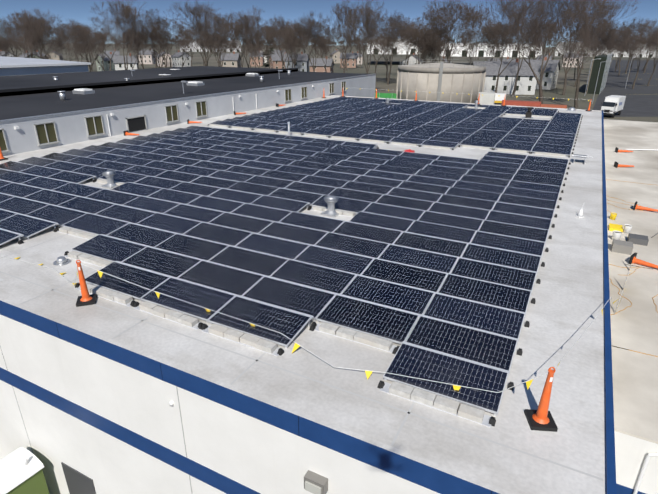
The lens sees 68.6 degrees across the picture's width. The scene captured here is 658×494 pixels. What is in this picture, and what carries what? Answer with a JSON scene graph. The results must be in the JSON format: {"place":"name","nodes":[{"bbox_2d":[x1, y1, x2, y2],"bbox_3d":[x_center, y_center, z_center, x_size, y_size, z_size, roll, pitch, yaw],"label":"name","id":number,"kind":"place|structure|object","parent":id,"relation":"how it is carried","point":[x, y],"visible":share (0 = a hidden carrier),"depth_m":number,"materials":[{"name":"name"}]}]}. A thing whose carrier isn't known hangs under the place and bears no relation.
{"place":"outdoors","nodes":[
{"label":"outdoors","id":0,"kind":"place"},
{"bbox_2d":[0,56,90,75],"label":"roof","id":1,"kind":"structure","parent":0,"point":[12,66],"depth_m":59.25,"materials":[{"name":"metal"}]},
{"bbox_2d":[95,52,116,70],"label":"house","id":2,"kind":"structure","parent":0,"point":[105,62],"depth_m":214.58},
{"bbox_2d":[138,48,156,63],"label":"house","id":3,"kind":"structure","parent":0,"point":[148,58],"depth_m":298.12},
{"bbox_2d":[157,52,171,66],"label":"house","id":4,"kind":"structure","parent":0,"point":[168,60],"depth_m":270.05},
{"bbox_2d":[170,50,190,66],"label":"house","id":5,"kind":"structure","parent":0,"point":[178,59],"depth_m":264.98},
{"bbox_2d":[179,40,240,51],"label":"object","id":6,"kind":"structure","parent":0,"point":[195,50],"depth_m":718.27,"materials":[{"name":"grey"}]},
{"bbox_2d":[249,52,264,65],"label":"house","id":7,"kind":"structure","parent":0,"point":[261,60],"depth_m":278.38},
{"bbox_2d":[268,54,284,68],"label":"house","id":8,"kind":"structure","parent":0,"point":[276,62],"depth_m":227.55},
{"bbox_2d":[284,52,309,71],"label":"house","id":9,"kind":"structure","parent":0,"point":[302,63],"depth_m":208.66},
{"bbox_2d":[309,56,333,72],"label":"house","id":10,"kind":"structure","parent":0,"point":[320,66],"depth_m":187.14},
{"bbox_2d":[0,0,657,46],"label":"sky","id":11,"kind":"structure","parent":0,"point":[78,10],"materials":[{"name":"blue"}]},
{"bbox_2d":[3,43,657,122],"bbox_3d":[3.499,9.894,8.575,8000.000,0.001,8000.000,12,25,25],"label":"ground","id":12,"kind":"structure","parent":0,"point":[548,95],"depth_m":267.89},
{"bbox_2d":[0,34,22,56],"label":"bare tree","id":13,"kind":"object","parent":12,"relation":"on","point":[3,42],"visible":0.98,"depth_m":136.25,"materials":[{"name":"brown plant"}]},
{"bbox_2d":[0,12,35,57],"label":"tree","id":14,"kind":"object","parent":12,"relation":"on","point":[11,32],"visible":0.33,"depth_m":201.27,"materials":[{"name":"brown plant"}]},
{"bbox_2d":[5,10,44,57],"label":"tree","id":15,"kind":"object","parent":12,"relation":"on","point":[30,17],"visible":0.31,"depth_m":188.79,"materials":[{"name":"brown plant"}]},
{"bbox_2d":[11,25,45,57],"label":"tree","id":16,"kind":"object","parent":12,"relation":"on","point":[22,35],"visible":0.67,"depth_m":174.58,"materials":[{"name":"brown plant"}]},
{"bbox_2d":[12,8,74,59],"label":"bare tree","id":17,"kind":"object","parent":12,"relation":"on","point":[40,36],"visible":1,"depth_m":119.33,"materials":[{"name":"brown plant"}]},
{"bbox_2d":[44,23,88,60],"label":"bare tree","id":18,"kind":"object","parent":12,"relation":"on","point":[76,45],"visible":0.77,"depth_m":137.31,"materials":[{"name":"brown plant"}]},
{"bbox_2d":[43,30,101,60],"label":"tree","id":19,"kind":"object","parent":12,"relation":"on","point":[73,47],"visible":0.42,"depth_m":151.01,"materials":[{"name":"brown plant"}]},
{"bbox_2d":[49,21,117,71],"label":"tree","id":20,"kind":"object","parent":12,"relation":"on","point":[83,43],"visible":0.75,"depth_m":141.34,"materials":[{"name":"brown plant"}]},
{"bbox_2d":[75,28,122,70],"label":"bare tree","id":21,"kind":"object","parent":12,"relation":"on","point":[119,43],"visible":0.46,"depth_m":160.91,"materials":[{"name":"brown plant"}]},
{"bbox_2d":[76,17,126,70],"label":"tree","id":22,"kind":"object","parent":12,"relation":"on","point":[104,28],"visible":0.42,"depth_m":199.17,"materials":[{"name":"brown plant"}]},
{"bbox_2d":[91,0,146,69],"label":"bare tree","id":23,"kind":"object","parent":12,"relation":"on","point":[128,13],"visible":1,"depth_m":112.55,"materials":[{"name":"brown plant"}]},
{"bbox_2d":[113,53,138,69],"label":"house","id":24,"kind":"structure","parent":12,"relation":"on","point":[118,61],"depth_m":183.50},
{"bbox_2d":[110,21,149,68],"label":"bare tree","id":25,"kind":"object","parent":12,"relation":"on","point":[134,45],"visible":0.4,"depth_m":153.49,"materials":[{"name":"brown plant"}]},
{"bbox_2d":[116,23,157,69],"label":"tree","id":26,"kind":"object","parent":12,"relation":"on","point":[127,44],"visible":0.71,"depth_m":149.60,"materials":[{"name":"brown plant"}]},
{"bbox_2d":[133,8,188,67],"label":"bare tree","id":27,"kind":"object","parent":12,"relation":"on","point":[159,24],"visible":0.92,"depth_m":128.81,"materials":[{"name":"brown plant"}]},
{"bbox_2d":[0,75,375,155],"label":"neighbour walls","id":28,"kind":"structure","parent":12,"relation":"on","point":[70,128],"depth_m":34.84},
{"bbox_2d":[0,81,345,155],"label":"windows","id":29,"kind":"structure","parent":28,"relation":"in","point":[46,132],"depth_m":30.62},
{"bbox_2d":[0,66,375,122],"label":"neighbour roof","id":30,"kind":"structure","parent":28,"relation":"on","point":[27,97],"depth_m":44.66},
{"bbox_2d":[53,69,290,99],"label":"roof vents","id":31,"kind":"object","parent":30,"relation":"on","point":[91,91],"visible":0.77,"depth_m":46.88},
{"bbox_2d":[170,23,205,66],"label":"bare tree","id":32,"kind":"object","parent":12,"relation":"on","point":[187,37],"visible":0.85,"depth_m":163.44,"materials":[{"name":"brown plant"}]},
{"bbox_2d":[161,0,243,65],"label":"bare tree","id":33,"kind":"object","parent":12,"relation":"on","point":[200,13],"visible":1,"depth_m":122.23,"materials":[{"name":"brown plant"}]},
{"bbox_2d":[0,315,439,493],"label":"building walls","id":34,"kind":"structure","parent":12,"relation":"on","point":[257,455],"depth_m":10.30,"materials":[{"name":"paint"}]},
{"bbox_2d":[61,462,95,493],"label":"front door","id":35,"kind":"structure","parent":34,"relation":"attached to","point":[78,482],"depth_m":12.69,"materials":[{"name":"grey"}]},
{"bbox_2d":[0,346,191,491],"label":"wall joints","id":36,"kind":"object","parent":34,"relation":"attached to","point":[180,415],"depth_m":10.04,"materials":[{"name":"grey"}]},
{"bbox_2d":[0,95,605,493],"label":"roof","id":37,"kind":"structure","parent":34,"relation":"on","point":[563,311],"depth_m":9.38,"materials":[{"name":"concrete"}]},
{"bbox_2d":[53,256,70,265],"bbox_3d":[-7.374,0.360,13.291,0.440,0.154,0.429,12,25,25],"label":"roof vent","id":38,"kind":"object","parent":37,"relation":"on","point":[61,260],"visible":1,"depth_m":13.21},
{"bbox_2d":[76,260,96,306],"bbox_3d":[-5.689,0.785,11.124,0.400,1.081,0.400,-7,24,-17],"label":"traffic cone","id":39,"kind":"object","parent":37,"relation":"on","point":[85,299],"visible":1,"depth_m":11.15,"materials":[{"name":"plastic"}]},
{"bbox_2d":[101,171,118,188],"bbox_3d":[-9.193,-2.865,20.239,0.560,0.674,0.560,12,25,25],"label":"roof vent","id":40,"kind":"object","parent":37,"relation":"on","point":[109,175],"visible":0.98,"depth_m":20.14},
{"bbox_2d":[0,99,580,427],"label":"racking","id":41,"kind":"object","parent":37,"relation":"on","point":[485,420],"visible":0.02,"depth_m":14.15,"materials":[{"name":"silver metal"}]},
{"bbox_2d":[0,97,581,414],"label":"solar panels","id":42,"kind":"object","parent":41,"relation":"on","point":[397,326],"visible":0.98,"depth_m":16.02,"materials":[{"name":"blue glass"}]},
{"bbox_2d":[18,107,582,426],"bbox_3d":[1.945,-6.859,30.627,24.500,0.099,43.536,12,25,25],"label":"panel support feet","id":43,"kind":"object","parent":37,"relation":"on","point":[280,352],"visible":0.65,"depth_m":11.13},
{"bbox_2d":[0,96,602,480],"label":"roof seams","id":44,"kind":"object","parent":37,"relation":"on","point":[402,424],"visible":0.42,"depth_m":8.71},
{"bbox_2d":[59,103,565,423],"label":"ballast blocks","id":45,"kind":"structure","parent":37,"relation":"on","point":[438,402],"depth_m":10.14,"materials":[{"name":"concrete"}]},
{"bbox_2d":[82,264,546,392],"bbox_3d":[-1.045,1.509,9.554,9.896,0.974,0.626,10,25,22],"label":"flag line","id":46,"kind":"object","parent":37,"relation":"on","point":[369,372],"visible":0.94,"depth_m":8.86,"materials":[{"name":"yellow plastic"}]},
{"bbox_2d":[320,196,338,217],"bbox_3d":[0.077,-1.484,17.114,0.560,0.674,0.560,12,25,25],"label":"roof vent","id":47,"kind":"object","parent":37,"relation":"on","point":[331,201],"visible":0.98,"depth_m":17.00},
{"bbox_2d":[524,367,557,431],"bbox_3d":[3.422,2.334,7.597,0.400,1.081,0.400,2,23,5],"label":"traffic cone","id":48,"kind":"object","parent":37,"relation":"on","point":[540,418],"visible":1,"depth_m":7.63,"materials":[{"name":"plastic"}]},
{"bbox_2d":[0,102,616,493],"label":"blue bands","id":49,"kind":"object","parent":34,"relation":"on","point":[423,475],"visible":0.83,"depth_m":9.14,"materials":[{"name":"blue"}]},
{"bbox_2d":[304,470,327,493],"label":"wall pack light","id":50,"kind":"object","parent":34,"relation":"attached to","point":[315,483],"visible":1,"depth_m":8.02,"materials":[{"name":"grey"}]},
{"bbox_2d":[200,14,241,66],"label":"bare tree","id":51,"kind":"object","parent":12,"relation":"on","point":[213,43],"visible":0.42,"depth_m":151.58,"materials":[{"name":"brown plant"}]},
{"bbox_2d":[221,51,240,66],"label":"house","id":52,"kind":"structure","parent":12,"relation":"on","point":[233,59],"depth_m":206.19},
{"bbox_2d":[219,16,264,66],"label":"bare tree","id":53,"kind":"object","parent":12,"relation":"on","point":[246,30],"visible":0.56,"depth_m":135.95,"materials":[{"name":"brown plant"}]},
{"bbox_2d":[210,11,279,67],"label":"bare tree","id":54,"kind":"object","parent":12,"relation":"on","point":[260,41],"visible":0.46,"depth_m":146.37,"materials":[{"name":"brown plant"}]},
{"bbox_2d":[216,7,276,67],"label":"bare tree","id":55,"kind":"object","parent":12,"relation":"on","point":[252,29],"visible":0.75,"depth_m":135.69,"materials":[{"name":"brown plant"}]},
{"bbox_2d":[236,37,273,67],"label":"tree","id":56,"kind":"object","parent":12,"relation":"on","point":[261,49],"visible":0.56,"depth_m":185.76,"materials":[{"name":"brown plant"}]},
{"bbox_2d":[252,19,281,67],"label":"bare tree","id":57,"kind":"object","parent":12,"relation":"on","point":[269,42],"visible":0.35,"depth_m":182.37,"materials":[{"name":"brown plant"}]},
{"bbox_2d":[264,16,298,68],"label":"bare tree","id":58,"kind":"object","parent":12,"relation":"on","point":[279,23],"visible":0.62,"depth_m":167.85,"materials":[{"name":"brown plant"}]},
{"bbox_2d":[260,17,306,68],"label":"bare tree","id":59,"kind":"object","parent":12,"relation":"on","point":[278,33],"visible":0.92,"depth_m":144.87,"materials":[{"name":"brown plant"}]},
{"bbox_2d":[275,23,309,67],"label":"bare tree","id":60,"kind":"object","parent":12,"relation":"on","point":[289,46],"visible":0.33,"depth_m":183.98,"materials":[{"name":"brown plant"}]},
{"bbox_2d":[287,11,333,71],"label":"bare tree","id":61,"kind":"object","parent":12,"relation":"on","point":[312,32],"visible":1,"depth_m":145.45,"materials":[{"name":"brown plant"}]},
{"bbox_2d":[300,17,340,71],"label":"bare tree","id":62,"kind":"object","parent":12,"relation":"on","point":[331,36],"visible":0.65,"depth_m":162.23,"materials":[{"name":"brown plant"}]},
{"bbox_2d":[319,22,358,70],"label":"tree","id":63,"kind":"object","parent":12,"relation":"on","point":[348,37],"visible":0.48,"depth_m":237.40,"materials":[{"name":"brown plant"}]},
{"bbox_2d":[330,0,364,72],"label":"bare tree","id":64,"kind":"object","parent":12,"relation":"on","point":[340,18],"visible":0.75,"depth_m":133.75,"materials":[{"name":"brown plant"}]},
{"bbox_2d":[340,51,357,67],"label":"house","id":65,"kind":"structure","parent":12,"relation":"on","point":[351,59],"depth_m":270.97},
{"bbox_2d":[344,0,386,73],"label":"bare tree","id":66,"kind":"object","parent":12,"relation":"on","point":[367,19],"visible":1,"depth_m":122.29,"materials":[{"name":"brown plant"}]},
{"bbox_2d":[361,24,399,73],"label":"tree","id":67,"kind":"object","parent":12,"relation":"on","point":[389,36],"visible":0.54,"depth_m":154.55,"materials":[{"name":"brown plant"}]},
{"bbox_2d":[371,29,401,80],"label":"tree","id":68,"kind":"object","parent":12,"relation":"on","point":[385,54],"visible":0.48,"depth_m":169.38,"materials":[{"name":"brown plant"}]},
{"bbox_2d":[368,38,421,54],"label":"building","id":69,"kind":"structure","parent":12,"relation":"on","point":[403,51],"depth_m":302.55,"materials":[{"name":"grey"}]},
{"bbox_2d":[373,9,417,84],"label":"bare tree","id":70,"kind":"object","parent":12,"relation":"on","point":[395,24],"visible":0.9,"depth_m":152.47,"materials":[{"name":"brown plant"}]},
{"bbox_2d":[397,18,426,64],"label":"tree","id":71,"kind":"object","parent":12,"relation":"on","point":[407,22],"visible":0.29,"depth_m":178.72,"materials":[{"name":"brown plant"}]},
{"bbox_2d":[404,22,433,63],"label":"tree","id":72,"kind":"object","parent":12,"relation":"on","point":[414,37],"visible":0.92,"depth_m":157.89,"materials":[{"name":"brown plant"}]},
{"bbox_2d":[402,10,446,63],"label":"bare tree","id":73,"kind":"object","parent":12,"relation":"on","point":[425,31],"visible":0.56,"depth_m":159.59,"materials":[{"name":"brown plant"}]},
{"bbox_2d":[410,35,438,63],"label":"tree","id":74,"kind":"object","parent":12,"relation":"on","point":[424,59],"visible":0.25,"depth_m":165.99,"materials":[{"name":"brown plant"}]},
{"bbox_2d":[414,28,451,62],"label":"tree","id":75,"kind":"object","parent":12,"relation":"on","point":[433,41],"visible":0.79,"depth_m":156.65,"materials":[{"name":"brown plant"}]},
{"bbox_2d":[420,22,446,62],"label":"tree","id":76,"kind":"object","parent":12,"relation":"on","point":[432,59],"visible":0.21,"depth_m":162.91,"materials":[{"name":"brown plant"}]},
{"bbox_2d":[396,59,485,102],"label":"concrete tank","id":77,"kind":"object","parent":12,"relation":"on","point":[449,80],"visible":0.88,"depth_m":91.42,"materials":[{"name":"grey"}]},
{"bbox_2d":[421,0,481,62],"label":"bare tree","id":78,"kind":"object","parent":12,"relation":"on","point":[443,22],"visible":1,"depth_m":130.85,"materials":[{"name":"brown plant"}]},
{"bbox_2d":[453,34,481,64],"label":"tree","id":79,"kind":"object","parent":12,"relation":"on","point":[468,45],"visible":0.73,"depth_m":180.13,"materials":[{"name":"brown plant"}]},
{"bbox_2d":[459,3,496,59],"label":"bare tree","id":80,"kind":"object","parent":12,"relation":"on","point":[478,19],"visible":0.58,"depth_m":145.23,"materials":[{"name":"brown plant"}]},
{"bbox_2d":[478,92,494,103],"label":"utility box","id":81,"kind":"object","parent":12,"relation":"on","point":[488,98],"visible":0.46,"depth_m":89.79,"materials":[{"name":"paint"}]},
{"bbox_2d":[440,43,542,57],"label":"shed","id":82,"kind":"structure","parent":12,"relation":"on","point":[480,52],"depth_m":275.40,"materials":[{"name":"grey"}]},
{"bbox_2d":[480,19,509,60],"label":"tree","id":83,"kind":"object","parent":12,"relation":"on","point":[490,32],"visible":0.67,"depth_m":161.69,"materials":[{"name":"brown plant"}]},
{"bbox_2d":[477,17,515,60],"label":"tree","id":84,"kind":"object","parent":12,"relation":"on","point":[485,40],"visible":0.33,"depth_m":170.68,"materials":[{"name":"brown plant"}]},
{"bbox_2d":[485,29,543,60],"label":"tree","id":85,"kind":"object","parent":12,"relation":"on","point":[513,45],"visible":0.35,"depth_m":167.16,"materials":[{"name":"brown plant"}]},
{"bbox_2d":[501,100,540,106],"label":"barrier","id":86,"kind":"object","parent":12,"relation":"on","point":[524,103],"visible":0.38,"depth_m":82.92,"materials":[{"name":"paint"}]},
{"bbox_2d":[497,1,548,96],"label":"bare tree","id":87,"kind":"object","parent":12,"relation":"on","point":[515,86],"visible":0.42,"depth_m":121.14,"materials":[{"name":"brown plant"}]},
{"bbox_2d":[478,0,568,92],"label":"bare tree","id":88,"kind":"object","parent":12,"relation":"on","point":[512,34],"visible":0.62,"depth_m":106.11,"materials":[{"name":"brown plant"}]},
{"bbox_2d":[507,22,549,59],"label":"tree","id":89,"kind":"object","parent":12,"relation":"on","point":[510,49],"visible":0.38,"depth_m":160.04,"materials":[{"name":"brown plant"}]},
{"bbox_2d":[479,0,615,103],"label":"bare tree","id":90,"kind":"object","parent":12,"relation":"on","point":[542,6],"visible":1,"depth_m":83.20,"materials":[{"name":"brown plant"}]},
{"bbox_2d":[531,1,607,94],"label":"bare tree","id":91,"kind":"object","parent":12,"relation":"on","point":[574,30],"visible":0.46,"depth_m":124.72,"materials":[{"name":"brown plant"}]},
{"bbox_2d":[554,35,601,86],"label":"tree","id":92,"kind":"object","parent":12,"relation":"on","point":[588,54],"visible":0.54,"depth_m":152.62,"materials":[{"name":"brown plant"}]},
{"bbox_2d":[558,0,638,107],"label":"bare tree","id":93,"kind":"object","parent":12,"relation":"on","point":[578,72],"visible":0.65,"depth_m":95.29,"materials":[{"name":"brown plant"}]},
{"bbox_2d":[586,53,612,93],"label":"building","id":94,"kind":"structure","parent":12,"relation":"on","point":[604,67],"depth_m":132.64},
{"bbox_2d":[578,20,622,61],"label":"tree","id":95,"kind":"object","parent":12,"relation":"on","point":[604,40],"visible":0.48,"depth_m":166.21,"materials":[{"name":"brown plant"}]},
{"bbox_2d":[555,42,657,57],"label":"shed","id":96,"kind":"structure","parent":12,"relation":"on","point":[615,52],"depth_m":566.71,"materials":[{"name":"grey"}]},
{"bbox_2d":[593,60,657,116],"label":"car park","id":97,"kind":"structure","parent":12,"relation":"on","point":[641,99],"depth_m":148.61,"materials":[{"name":"asphalt"}]},
{"bbox_2d":[601,95,625,117],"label":"white box truck","id":98,"kind":"object","parent":97,"relation":"on","point":[612,105],"visible":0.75,"depth_m":90.03,"materials":[{"name":"white"}]},
{"bbox_2d":[613,26,642,74],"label":"tree","id":99,"kind":"object","parent":12,"relation":"on","point":[625,31],"visible":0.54,"depth_m":213.16,"materials":[{"name":"brown plant"}]},
{"bbox_2d":[617,17,648,72],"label":"tree","id":100,"kind":"object","parent":12,"relation":"on","point":[635,24],"visible":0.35,"depth_m":225.82,"materials":[{"name":"brown plant"}]},
{"bbox_2d":[609,18,657,88],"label":"tree","id":101,"kind":"object","parent":12,"relation":"on","point":[642,34],"visible":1,"depth_m":147.68,"materials":[{"name":"brown plant"}]},
{"bbox_2d":[621,37,649,77],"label":"bare tree","id":102,"kind":"object","parent":12,"relation":"on","point":[632,51],"visible":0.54,"depth_m":198.86,"materials":[{"name":"brown plant"}]},
{"bbox_2d":[614,120,657,493],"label":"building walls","id":103,"kind":"structure","parent":12,"relation":"on","point":[631,452],"depth_m":9.02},
{"bbox_2d":[616,483,645,493],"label":"blue band","id":104,"kind":"object","parent":103,"relation":"attached to","point":[620,489],"depth_m":9.31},
{"bbox_2d":[604,119,657,443],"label":"roof","id":105,"kind":"structure","parent":103,"relation":"on","point":[634,326],"depth_m":14.69,"materials":[{"name":"concrete"}]},
{"bbox_2d":[553,263,632,369],"bbox_3d":[6.760,1.288,11.507,0.299,1.988,10.435,17,28,35],"label":"flag line","id":106,"kind":"object","parent":105,"relation":"on","point":[593,320],"visible":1,"depth_m":10.31,"materials":[{"name":"white fabric"}]},
{"bbox_2d":[606,179,657,356],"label":"extension cords","id":107,"kind":"object","parent":105,"relation":"on","point":[629,274],"visible":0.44,"depth_m":15.16,"materials":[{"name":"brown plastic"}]},
{"bbox_2d":[609,213,657,254],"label":"roof clutter","id":108,"kind":"object","parent":105,"relation":"on","point":[621,246],"visible":0.98,"depth_m":17.47,"materials":[{"name":"grey plastic"},{"name":"yellow plastic"},{"name":"grey metal"}]},
{"bbox_2d":[628,253,657,268],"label":"traffic cone","id":109,"kind":"object","parent":105,"relation":"on","point":[633,259],"visible":0.88,"depth_m":15.75,"materials":[{"name":"plastic"}]},
{"bbox_2d":[633,453,657,493],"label":"ladder rail","id":110,"kind":"object","parent":103,"relation":"attached to","point":[643,469],"depth_m":8.93,"materials":[{"name":"white plastic"}]},
{"bbox_2d":[638,24,657,85],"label":"bare tree","id":111,"kind":"object","parent":12,"relation":"on","point":[656,53],"visible":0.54,"depth_m":157.18,"materials":[{"name":"brown plant"}]},
{"bbox_2d":[471,58,538,94],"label":"house","id":112,"kind":"structure","parent":0,"point":[526,82],"depth_m":130.34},
{"bbox_2d":[511,57,559,89],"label":"house","id":113,"kind":"structure","parent":0,"point":[550,76],"depth_m":145.80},
{"bbox_2d":[562,52,582,66],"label":"house","id":114,"kind":"structure","parent":0,"point":[570,63],"depth_m":294.50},
{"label":"yard pavement","id":115,"kind":"structure","parent":0,"visible":0},
{"bbox_2d":[0,447,48,493],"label":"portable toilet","id":116,"kind":"object","parent":115,"relation":"on","point":[21,471],"visible":1,"depth_m":12.56,"materials":[{"name":"green plastic"},{"name":"white plastic"}]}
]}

